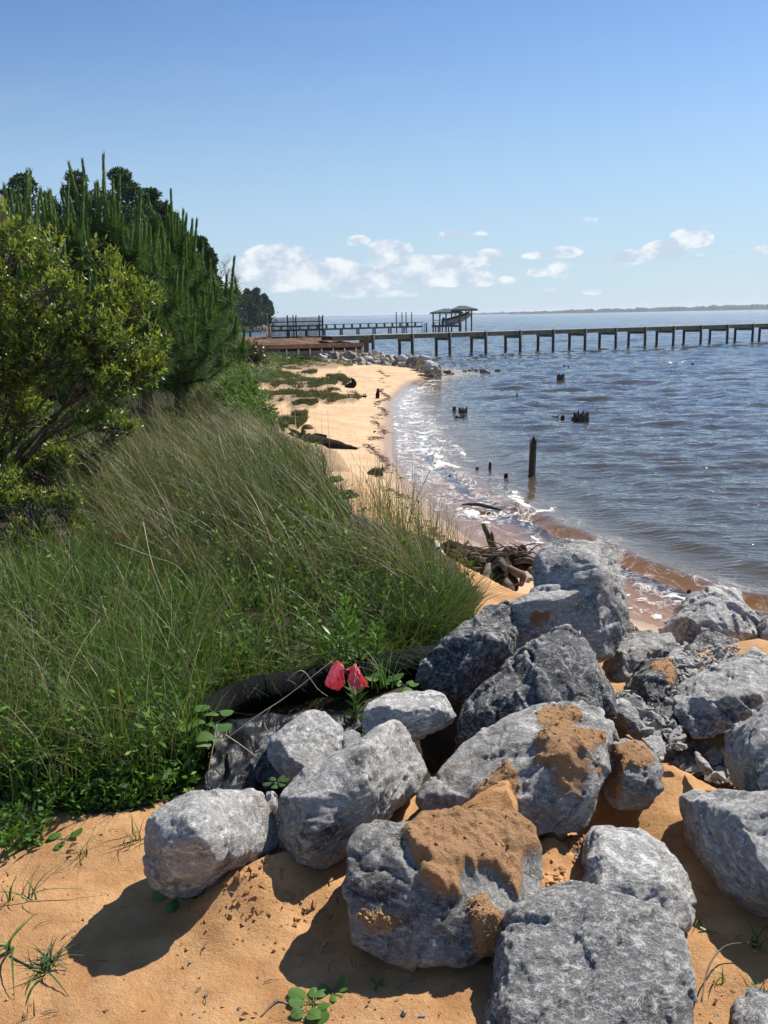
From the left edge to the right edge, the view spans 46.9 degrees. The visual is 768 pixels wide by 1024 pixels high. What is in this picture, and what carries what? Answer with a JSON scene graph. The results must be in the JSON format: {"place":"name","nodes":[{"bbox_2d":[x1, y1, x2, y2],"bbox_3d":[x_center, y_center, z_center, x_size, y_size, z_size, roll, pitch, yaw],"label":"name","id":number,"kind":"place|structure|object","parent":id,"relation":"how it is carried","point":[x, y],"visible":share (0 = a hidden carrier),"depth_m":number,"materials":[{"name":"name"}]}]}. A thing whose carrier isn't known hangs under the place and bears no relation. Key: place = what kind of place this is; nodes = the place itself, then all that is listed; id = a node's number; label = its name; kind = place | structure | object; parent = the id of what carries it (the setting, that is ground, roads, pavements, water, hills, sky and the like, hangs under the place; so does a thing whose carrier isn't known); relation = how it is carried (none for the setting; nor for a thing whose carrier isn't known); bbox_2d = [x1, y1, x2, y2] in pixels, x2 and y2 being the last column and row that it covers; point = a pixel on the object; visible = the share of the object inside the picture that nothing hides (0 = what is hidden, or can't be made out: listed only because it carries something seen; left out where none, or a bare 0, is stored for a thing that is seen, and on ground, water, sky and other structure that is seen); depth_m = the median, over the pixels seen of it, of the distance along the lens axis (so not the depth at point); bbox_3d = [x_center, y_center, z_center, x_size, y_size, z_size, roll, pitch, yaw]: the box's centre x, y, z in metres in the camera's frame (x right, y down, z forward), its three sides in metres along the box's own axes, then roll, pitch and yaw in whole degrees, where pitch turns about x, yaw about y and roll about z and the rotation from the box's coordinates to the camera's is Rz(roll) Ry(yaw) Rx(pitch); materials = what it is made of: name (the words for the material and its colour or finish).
{"place":"outdoors","nodes":[
{"label":"outdoors","id":0,"kind":"place"},
{"bbox_2d":[0,344,484,622],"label":"dune grass","id":1,"kind":"structure","parent":0,"point":[248,503],"depth_m":6.49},
{"bbox_2d":[0,412,526,805],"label":"meadow grass","id":2,"kind":"structure","parent":0,"point":[456,615],"depth_m":4.17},
{"bbox_2d":[0,356,767,1023],"bbox_3d":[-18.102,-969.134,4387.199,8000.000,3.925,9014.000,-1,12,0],"label":"ground","id":3,"kind":"structure","parent":0,"point":[230,982],"depth_m":2.52,"materials":[{"name":"sand"}]},
{"bbox_2d":[0,913,35,999],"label":"grass tuft","id":4,"kind":"object","parent":3,"relation":"on","point":[8,945],"visible":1,"depth_m":2.32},
{"bbox_2d":[0,791,41,842],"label":"grass tuft","id":5,"kind":"object","parent":3,"relation":"on","point":[23,816],"visible":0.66,"depth_m":2.88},
{"bbox_2d":[0,171,42,230],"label":"pine tree","id":6,"kind":"object","parent":3,"relation":"on","point":[17,180],"visible":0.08,"depth_m":42.88,"materials":[{"name":"green plant"}]},
{"bbox_2d":[0,732,72,804],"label":"grass tuft","id":7,"kind":"object","parent":3,"relation":"on","point":[22,779],"visible":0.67,"depth_m":3.04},
{"bbox_2d":[12,943,68,1006],"bbox_3d":[-0.866,1.171,2.229,0.143,0.043,0.275,-7,14,-26],"label":"grass tuft","id":8,"kind":"object","parent":3,"relation":"on","point":[49,973],"visible":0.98,"depth_m":2.23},
{"bbox_2d":[0,462,83,554],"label":"wax myrtle","id":9,"kind":"object","parent":3,"relation":"on","point":[10,477],"visible":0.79,"depth_m":6.30,"materials":[{"name":"green plant"}]},
{"bbox_2d":[0,166,96,441],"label":"young pine","id":10,"kind":"object","parent":3,"relation":"on","point":[26,213],"visible":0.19,"depth_m":10.39,"materials":[{"name":"green plant"}]},
{"bbox_2d":[14,931,83,988],"bbox_3d":[-0.867,1.155,2.303,0.172,0.044,0.236,8,15,36],"label":"grass tuft","id":11,"kind":"object","parent":3,"relation":"on","point":[49,960],"visible":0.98,"depth_m":2.30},
{"bbox_2d":[24,731,76,810],"bbox_3d":[-1.126,0.874,3.038,0.148,0.244,0.215,-9,15,-33],"label":"grass tuft","id":12,"kind":"object","parent":3,"relation":"on","point":[54,770],"visible":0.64,"depth_m":3.04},
{"bbox_2d":[30,190,79,234],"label":"pine tree","id":13,"kind":"object","parent":3,"relation":"on","point":[59,209],"visible":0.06,"depth_m":41.32,"materials":[{"name":"green plant"}]},
{"bbox_2d":[5,862,104,901],"bbox_3d":[-0.997,1.088,2.554,0.368,0.073,0.318,-12,16,-40],"label":"grass tuft","id":14,"kind":"object","parent":3,"relation":"on","point":[33,891],"visible":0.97,"depth_m":2.53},
{"bbox_2d":[0,400,128,497],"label":"undergrowth shrub","id":15,"kind":"object","parent":3,"relation":"on","point":[41,478],"visible":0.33,"depth_m":8.26,"materials":[{"name":"green plant"}]},
{"bbox_2d":[48,828,82,848],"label":"broadleaf weed","id":16,"kind":"object","parent":3,"relation":"on","point":[75,833],"visible":0.99,"depth_m":2.79,"materials":[{"name":"green plant"}]},
{"bbox_2d":[11,177,136,414],"bbox_3d":[-4.061,-2.589,11.335,2.273,3.297,2.216,8,16,37],"label":"young pine","id":17,"kind":"object","parent":3,"relation":"on","point":[47,210],"visible":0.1,"depth_m":10.96,"materials":[{"name":"green plant"}]},
{"bbox_2d":[58,169,94,255],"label":"pine tree","id":18,"kind":"object","parent":3,"relation":"on","point":[78,181],"visible":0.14,"depth_m":46.77,"materials":[{"name":"green plant"}]},
{"bbox_2d":[0,196,175,516],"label":"wax myrtle","id":19,"kind":"object","parent":3,"relation":"on","point":[120,366],"visible":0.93,"depth_m":7.09,"materials":[{"name":"green plant"}]},
{"bbox_2d":[85,187,135,246],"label":"pine tree","id":20,"kind":"object","parent":3,"relation":"on","point":[129,215],"visible":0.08,"depth_m":41.51,"materials":[{"name":"green plant"}]},
{"bbox_2d":[48,151,208,424],"bbox_3d":[-3.609,-2.908,11.938,2.561,3.642,3.018,-1,12,0],"label":"young pine","id":21,"kind":"object","parent":3,"relation":"on","point":[136,254],"visible":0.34,"depth_m":11.56,"materials":[{"name":"green plant"}]},
{"bbox_2d":[106,166,157,225],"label":"pine tree","id":22,"kind":"object","parent":3,"relation":"on","point":[130,189],"visible":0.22,"depth_m":45.02,"materials":[{"name":"green plant"}]},
{"bbox_2d":[136,186,176,227],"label":"pine tree","id":23,"kind":"object","parent":3,"relation":"on","point":[155,195],"visible":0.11,"depth_m":48.95,"materials":[{"name":"green plant"}]},
{"bbox_2d":[89,220,227,417],"bbox_3d":[-3.724,-3.000,13.652,2.754,3.083,3.116,-6,13,-19],"label":"young pine","id":24,"kind":"object","parent":3,"relation":"on","point":[187,315],"visible":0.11,"depth_m":13.66,"materials":[{"name":"green plant"}]},
{"bbox_2d":[152,891,186,911],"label":"broadleaf weed","id":25,"kind":"object","parent":3,"relation":"on","point":[172,905],"visible":0.28,"depth_m":2.52,"materials":[{"name":"green plant"}]},
{"bbox_2d":[154,347,224,407],"bbox_3d":[-3.750,-2.792,15.693,1.736,2.000,1.942,2,13,12],"label":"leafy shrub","id":26,"kind":"object","parent":3,"relation":"on","point":[187,390],"depth_m":15.66,"materials":[{"name":"green plant"}]},
{"bbox_2d":[133,188,253,416],"bbox_3d":[-3.437,-3.259,14.048,2.918,3.506,2.940,-1,12,0],"label":"young pine","id":27,"kind":"object","parent":3,"relation":"on","point":[174,236],"visible":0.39,"depth_m":13.85,"materials":[{"name":"green plant"}]},
{"bbox_2d":[177,719,231,741],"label":"broadleaf weed","id":28,"kind":"object","parent":3,"relation":"on","point":[208,736],"visible":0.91,"depth_m":3.24,"materials":[{"name":"green plant"}]},
{"bbox_2d":[192,235,218,278],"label":"pine tree","id":29,"kind":"object","parent":3,"relation":"on","point":[207,253],"visible":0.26,"depth_m":59.53,"materials":[{"name":"green plant"}]},
{"bbox_2d":[142,788,278,898],"bbox_3d":[-0.494,0.939,2.613,0.303,0.322,0.492,5,14,26],"label":"boulder","id":30,"kind":"object","parent":3,"relation":"on","point":[197,842],"visible":0.94,"depth_m":2.44,"materials":[{"name":"grey stone"}]},
{"bbox_2d":[189,272,233,366],"bbox_3d":[-4.782,-4.970,23.496,1.550,2.829,1.642,9,16,39],"label":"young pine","id":31,"kind":"object","parent":3,"relation":"on","point":[217,286],"visible":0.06,"depth_m":23.24,"materials":[{"name":"green plant"}]},
{"bbox_2d":[195,705,233,715],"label":"broadleaf weed","id":32,"kind":"object","parent":3,"relation":"on","point":[222,712],"visible":0.97,"depth_m":3.31,"materials":[{"name":"green plant"}]},
{"bbox_2d":[0,349,475,859],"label":"ground cover","id":33,"kind":"object","parent":3,"relation":"on","point":[110,791],"visible":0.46,"depth_m":4.06,"materials":[{"name":"green plant"}]},
{"bbox_2d":[231,293,249,325],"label":"pine tree","id":34,"kind":"object","parent":3,"relation":"on","point":[245,303],"visible":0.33,"depth_m":242.76,"materials":[{"name":"green plant"}]},
{"bbox_2d":[224,335,270,366],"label":"beach shrub","id":35,"kind":"object","parent":3,"relation":"on","point":[256,356],"visible":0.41,"depth_m":37.30,"materials":[{"name":"green plant"}]},
{"bbox_2d":[240,288,261,327],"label":"pine tree","id":36,"kind":"object","parent":3,"relation":"on","point":[252,308],"visible":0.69,"depth_m":253.76,"materials":[{"name":"green plant"}]},
{"bbox_2d":[241,733,288,799],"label":"boulder","id":37,"kind":"object","parent":3,"relation":"on","point":[259,767],"visible":0.35,"depth_m":3.09,"materials":[{"name":"stone"}]},
{"bbox_2d":[259,292,273,315],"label":"pine tree","id":38,"kind":"object","parent":3,"relation":"on","point":[265,301],"visible":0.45,"depth_m":271.42,"materials":[{"name":"green plant"}]},
{"bbox_2d":[266,791,277,814],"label":"boulder","id":39,"kind":"object","parent":3,"relation":"on","point":[271,799],"visible":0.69,"depth_m":2.81,"materials":[{"name":"stone"}]},
{"bbox_2d":[186,349,361,470],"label":"bank grass","id":40,"kind":"structure","parent":3,"relation":"on","point":[333,379],"depth_m":28.67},
{"bbox_2d":[263,775,288,788],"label":"broadleaf weed","id":41,"kind":"object","parent":3,"relation":"on","point":[281,778],"visible":1,"depth_m":2.85,"materials":[{"name":"green plant"}]},
{"bbox_2d":[54,483,503,769],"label":"dry stems","id":42,"kind":"object","parent":3,"relation":"on","point":[286,680],"visible":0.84,"depth_m":3.50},
{"bbox_2d":[203,704,363,798],"bbox_3d":[-0.310,0.876,3.272,0.813,0.103,0.581,-6,13,-20],"label":"plastic sheet","id":43,"kind":"object","parent":3,"relation":"on","point":[230,759],"visible":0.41,"depth_m":3.28,"materials":[{"name":"black"}]},
{"bbox_2d":[232,336,359,351],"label":"wooden deck","id":44,"kind":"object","parent":3,"relation":"on","point":[263,340],"visible":0.13,"depth_m":64.96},
{"bbox_2d":[265,315,323,337],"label":"metal fence","id":45,"kind":"object","parent":44,"relation":"on","point":[295,326],"visible":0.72,"depth_m":66.70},
{"bbox_2d":[231,336,368,356],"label":"retaining wall","id":46,"kind":"structure","parent":3,"relation":"on","point":[322,345],"depth_m":61.71,"materials":[{"name":"wood"}]},
{"bbox_2d":[267,709,342,783],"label":"boulder","id":47,"kind":"object","parent":3,"relation":"on","point":[297,744],"visible":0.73,"depth_m":3.07,"materials":[{"name":"stone"}]},
{"bbox_2d":[288,985,330,1019],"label":"broadleaf weed","id":48,"kind":"object","parent":3,"relation":"on","point":[313,1012],"visible":0.93,"depth_m":2.14,"materials":[{"name":"green plant"}]},
{"bbox_2d":[290,1007,328,1023],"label":"broadleaf weed","id":49,"kind":"object","parent":3,"relation":"on","point":[297,1013],"visible":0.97,"depth_m":2.09,"materials":[{"name":"green plant"}]},
{"bbox_2d":[192,645,434,730],"bbox_3d":[-0.172,0.765,3.938,1.446,0.249,0.222,-9,15,-33],"label":"erosion sock","id":50,"kind":"object","parent":3,"relation":"on","point":[261,701],"visible":0.55,"depth_m":3.75,"materials":[{"name":"black fabric"}]},
{"bbox_2d":[288,427,361,449],"bbox_3d":[-1.482,-1.559,19.410,1.766,0.608,0.915,-8,14,-27],"label":"driftwood log","id":51,"kind":"object","parent":3,"relation":"on","point":[337,444],"visible":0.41,"depth_m":19.33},
{"bbox_2d":[313,625,340,664],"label":"leafy weed","id":52,"kind":"object","parent":3,"relation":"on","point":[327,630],"visible":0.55,"depth_m":3.90,"materials":[{"name":"green plant"}]},
{"bbox_2d":[314,975,347,1001],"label":"broadleaf weed","id":53,"kind":"object","parent":3,"relation":"on","point":[339,982],"visible":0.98,"depth_m":2.17,"materials":[{"name":"green plant"}]},
{"bbox_2d":[326,603,352,666],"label":"leafy weed","id":54,"kind":"object","parent":3,"relation":"on","point":[335,643],"visible":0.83,"depth_m":3.77,"materials":[{"name":"green plant"}]},
{"bbox_2d":[336,587,360,668],"bbox_3d":[-0.167,0.531,3.812,0.139,0.432,0.130,-1,12,0],"label":"leafy weed","id":55,"kind":"object","parent":3,"relation":"on","point":[353,631],"visible":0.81,"depth_m":3.79,"materials":[{"name":"green plant"}]},
{"bbox_2d":[276,719,426,869],"bbox_3d":[-0.103,0.866,2.853,0.347,0.352,0.709,7,15,32],"label":"boulder","id":56,"kind":"object","parent":3,"relation":"on","point":[329,804],"visible":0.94,"depth_m":2.64,"materials":[{"name":"grey stone"}]},
{"bbox_2d":[342,729,361,748],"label":"boulder","id":57,"kind":"object","parent":3,"relation":"on","point":[351,736],"visible":0.43,"depth_m":3.20,"materials":[{"name":"stone"}]},
{"bbox_2d":[341,680,367,718],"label":"leafy weed","id":58,"kind":"object","parent":3,"relation":"on","point":[354,698],"visible":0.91,"depth_m":3.53,"materials":[{"name":"green plant"}]},
{"bbox_2d":[325,661,368,694],"bbox_3d":[-0.154,0.680,3.653,0.184,0.151,0.064,-1,12,0],"label":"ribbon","id":59,"kind":"object","parent":58,"relation":"hanging from","point":[335,679],"visible":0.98,"depth_m":3.65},
{"bbox_2d":[347,610,373,661],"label":"leafy weed","id":60,"kind":"object","parent":3,"relation":"on","point":[353,626],"visible":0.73,"depth_m":3.89,"materials":[{"name":"green plant"}]},
{"bbox_2d":[365,616,390,655],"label":"leafy weed","id":61,"kind":"object","parent":3,"relation":"on","point":[379,637],"visible":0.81,"depth_m":3.99,"materials":[{"name":"green plant"}]},
{"bbox_2d":[346,642,413,692],"bbox_3d":[-0.012,0.652,3.720,0.282,0.178,0.336,8,15,36],"label":"grass tuft","id":62,"kind":"object","parent":3,"relation":"on","point":[383,682],"visible":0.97,"depth_m":3.74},
{"bbox_2d":[0,657,762,1023],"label":"sand clods","id":63,"kind":"object","parent":3,"relation":"on","point":[314,903],"visible":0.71,"depth_m":2.45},
{"bbox_2d":[9,818,766,1016],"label":"twigs","id":64,"kind":"object","parent":3,"relation":"on","point":[271,1005],"visible":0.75,"depth_m":2.26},
{"bbox_2d":[362,690,455,741],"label":"boulder","id":65,"kind":"object","parent":3,"relation":"on","point":[419,715],"visible":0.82,"depth_m":3.26,"materials":[{"name":"stone"}]},
{"bbox_2d":[336,438,523,578],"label":"seed stalks","id":66,"kind":"object","parent":3,"relation":"on","point":[425,529],"visible":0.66,"depth_m":6.51,"materials":[{"name":"beige plant"}]},
{"bbox_2d":[338,369,533,583],"bbox_3d":[-1.263,-3.719,27.321,4.664,1.471,36.894,-2,13,-3],"label":"seaweed","id":67,"kind":"object","parent":3,"relation":"on","point":[384,433],"visible":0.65,"depth_m":21.82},
{"bbox_2d":[342,805,542,970],"bbox_3d":[0.176,0.986,2.506,0.570,0.339,0.678,-1,12,0],"label":"boulder","id":68,"kind":"object","parent":3,"relation":"on","point":[386,871],"visible":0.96,"depth_m":2.29,"materials":[{"name":"grey stone"}]},
{"bbox_2d":[182,875,748,1019],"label":"pebbles","id":69,"kind":"object","parent":3,"relation":"on","point":[403,1013],"visible":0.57,"depth_m":2.15,"materials":[{"name":"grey stone"}]},
{"bbox_2d":[415,599,517,705],"bbox_3d":[0.374,0.664,4.132,0.474,0.468,0.651,-1,12,0],"label":"boulder","id":70,"kind":"object","parent":3,"relation":"on","point":[477,650],"visible":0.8,"depth_m":3.89,"materials":[{"name":"stone"}]},
{"bbox_2d":[442,523,544,590],"bbox_3d":[1.039,0.562,8.901,1.342,0.760,2.626,2,13,12],"label":"root tangle","id":71,"kind":"object","parent":3,"relation":"on","point":[513,558],"visible":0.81,"depth_m":8.92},
{"bbox_2d":[415,700,614,836],"bbox_3d":[0.498,0.844,3.066,0.587,0.315,0.752,4,14,23],"label":"boulder","id":72,"kind":"object","parent":3,"relation":"on","point":[556,795],"visible":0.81,"depth_m":2.86,"materials":[{"name":"grey stone"}]},
{"bbox_2d":[460,780,517,811],"bbox_3d":[0.296,0.921,2.828,0.244,0.194,0.395,-1,12,0],"label":"sand drift","id":73,"kind":"object","parent":72,"relation":"on","point":[500,796],"visible":0.26,"depth_m":2.69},
{"bbox_2d":[455,624,617,745],"bbox_3d":[0.589,0.704,3.565,0.647,0.462,0.625,-1,12,0],"label":"boulder","id":74,"kind":"object","parent":3,"relation":"on","point":[560,663],"visible":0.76,"depth_m":3.40,"materials":[{"name":"stone"}]},
{"bbox_2d":[508,538,629,662],"bbox_3d":[0.859,0.452,4.373,0.632,0.606,0.740,-1,12,0],"label":"boulder","id":75,"kind":"object","parent":3,"relation":"on","point":[579,585],"visible":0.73,"depth_m":4.09,"materials":[{"name":"grey stone"}]},
{"bbox_2d":[562,834,583,859],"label":"boulder","id":76,"kind":"object","parent":3,"relation":"on","point":[578,853],"visible":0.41,"depth_m":2.77,"materials":[{"name":"grey stone"}]},
{"bbox_2d":[482,880,697,1023],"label":"boulder","id":77,"kind":"object","parent":3,"relation":"on","point":[575,952],"visible":0.94,"depth_m":2.09,"materials":[{"name":"stone"}]},
{"bbox_2d":[603,738,663,810],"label":"boulder","id":78,"kind":"object","parent":3,"relation":"on","point":[632,786],"visible":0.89,"depth_m":2.97,"materials":[{"name":"grey stone"}]},
{"bbox_2d":[580,825,696,935],"bbox_3d":[0.703,1.069,2.575,0.347,0.235,0.586,-1,12,0],"label":"boulder","id":79,"kind":"object","parent":3,"relation":"on","point":[641,864],"visible":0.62,"depth_m":2.47,"materials":[{"name":"stone"}]},
{"bbox_2d":[509,304,767,313],"bbox_3d":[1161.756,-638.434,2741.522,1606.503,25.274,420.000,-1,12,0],"label":"shore","id":80,"kind":"structure","parent":3,"relation":"on","point":[714,307],"depth_m":2549.95,"materials":[{"name":"green plant"}]},
{"bbox_2d":[602,629,675,681],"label":"boulder","id":81,"kind":"object","parent":3,"relation":"on","point":[633,650],"visible":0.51,"depth_m":4.27,"materials":[{"name":"grey stone"}]},
{"bbox_2d":[642,735,665,761],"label":"boulder","id":82,"kind":"object","parent":3,"relation":"on","point":[656,744],"visible":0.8,"depth_m":3.27,"materials":[{"name":"stone"}]},
{"bbox_2d":[625,657,683,713],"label":"boulder","id":83,"kind":"object","parent":3,"relation":"on","point":[648,683],"visible":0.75,"depth_m":3.79,"materials":[{"name":"stone"}]},
{"bbox_2d":[609,626,740,786],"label":"rock chips","id":84,"kind":"object","parent":3,"relation":"on","point":[690,663],"visible":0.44,"depth_m":3.50,"materials":[{"name":"stone"}]},
{"bbox_2d":[616,698,644,733],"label":"boulder","id":85,"kind":"object","parent":84,"relation":"on","point":[628,717],"visible":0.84,"depth_m":3.44,"materials":[{"name":"grey stone"}]},
{"bbox_2d":[659,705,677,722],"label":"boulder","id":86,"kind":"object","parent":84,"relation":"on","point":[667,711],"visible":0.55,"depth_m":3.55,"materials":[{"name":"stone"}]},
{"bbox_2d":[694,751,712,775],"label":"boulder","id":87,"kind":"object","parent":3,"relation":"on","point":[704,766],"visible":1,"depth_m":3.19,"materials":[{"name":"stone"}]},
{"bbox_2d":[658,585,759,645],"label":"boulder","id":88,"kind":"object","parent":3,"relation":"on","point":[726,611],"visible":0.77,"depth_m":4.91,"materials":[{"name":"stone"}]},
{"bbox_2d":[689,631,740,647],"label":"boulder","id":89,"kind":"object","parent":3,"relation":"on","point":[705,638],"visible":0.44,"depth_m":4.68,"materials":[{"name":"stone"}]},
{"bbox_2d":[667,647,767,738],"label":"boulder","id":90,"kind":"object","parent":3,"relation":"on","point":[712,699],"visible":0.81,"depth_m":3.50,"materials":[{"name":"grey stone"}]},
{"bbox_2d":[679,789,767,917],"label":"boulder","id":91,"kind":"object","parent":3,"relation":"on","point":[725,833],"visible":0.98,"depth_m":2.58,"materials":[{"name":"stone"}]},
{"bbox_2d":[724,700,767,791],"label":"boulder","id":92,"kind":"object","parent":3,"relation":"on","point":[746,753],"visible":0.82,"depth_m":2.97,"materials":[{"name":"grey stone"}]},
{"bbox_2d":[730,986,767,1023],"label":"boulder","id":93,"kind":"object","parent":3,"relation":"on","point":[750,1006],"visible":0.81,"depth_m":2.12,"materials":[{"name":"stone"}]},
{"bbox_2d":[743,915,767,948],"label":"grass tuft","id":94,"kind":"object","parent":3,"relation":"on","point":[756,939],"visible":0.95,"depth_m":2.37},
{"bbox_2d":[756,615,767,640],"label":"boulder","id":95,"kind":"object","parent":3,"relation":"on","point":[762,627],"visible":0.65,"depth_m":4.87,"materials":[{"name":"grey stone"}]},
{"bbox_2d":[0,0,767,316],"label":"sky","id":96,"kind":"structure","parent":0,"point":[351,157],"materials":[{"name":"blue"}]},
{"bbox_2d":[228,310,767,618],"bbox_3d":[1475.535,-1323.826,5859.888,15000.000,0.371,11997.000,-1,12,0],"label":"water","id":97,"kind":"structure","parent":0,"point":[663,451],"depth_m":24.85,"materials":[{"name":"liquid"}]},
{"bbox_2d":[227,322,424,336],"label":"pier","id":98,"kind":"structure","parent":97,"relation":"in","point":[356,328],"depth_m":144.81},
{"bbox_2d":[430,305,477,331],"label":"boathouse","id":99,"kind":"object","parent":97,"relation":"in","point":[458,310],"visible":0.83,"depth_m":154.67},
{"bbox_2d":[443,311,470,324],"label":"motorboat","id":100,"kind":"object","parent":99,"relation":"on","point":[452,320],"visible":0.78,"depth_m":155.66,"materials":[{"name":"paint"}]},
{"bbox_2d":[528,436,536,476],"bbox_3d":[2.765,-0.969,16.493,0.147,0.892,0.144,7,15,31],"label":"wooden post","id":101,"kind":"object","parent":97,"relation":"in","point":[532,459],"visible":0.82,"depth_m":16.45,"materials":[{"name":"brown wood"}]},
{"bbox_2d":[321,323,767,355],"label":"pier","id":102,"kind":"structure","parent":97,"relation":"in","point":[436,336],"depth_m":71.48,"materials":[{"name":"brown wood"}]},
{"bbox_2d":[571,409,588,421],"bbox_3d":[5.518,-2.650,24.857,0.500,0.452,0.480,-1,12,0],"label":"stump","id":103,"kind":"object","parent":97,"relation":"in","point":[579,417],"visible":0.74,"depth_m":24.71,"materials":[{"name":"brown wood"}]},
{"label":"sandy point","id":104,"kind":"structure","parent":0,"visible":0},
{"bbox_2d":[228,308,277,328],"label":"undergrowth","id":105,"kind":"object","parent":104,"relation":"on","point":[260,320],"visible":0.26,"depth_m":256.94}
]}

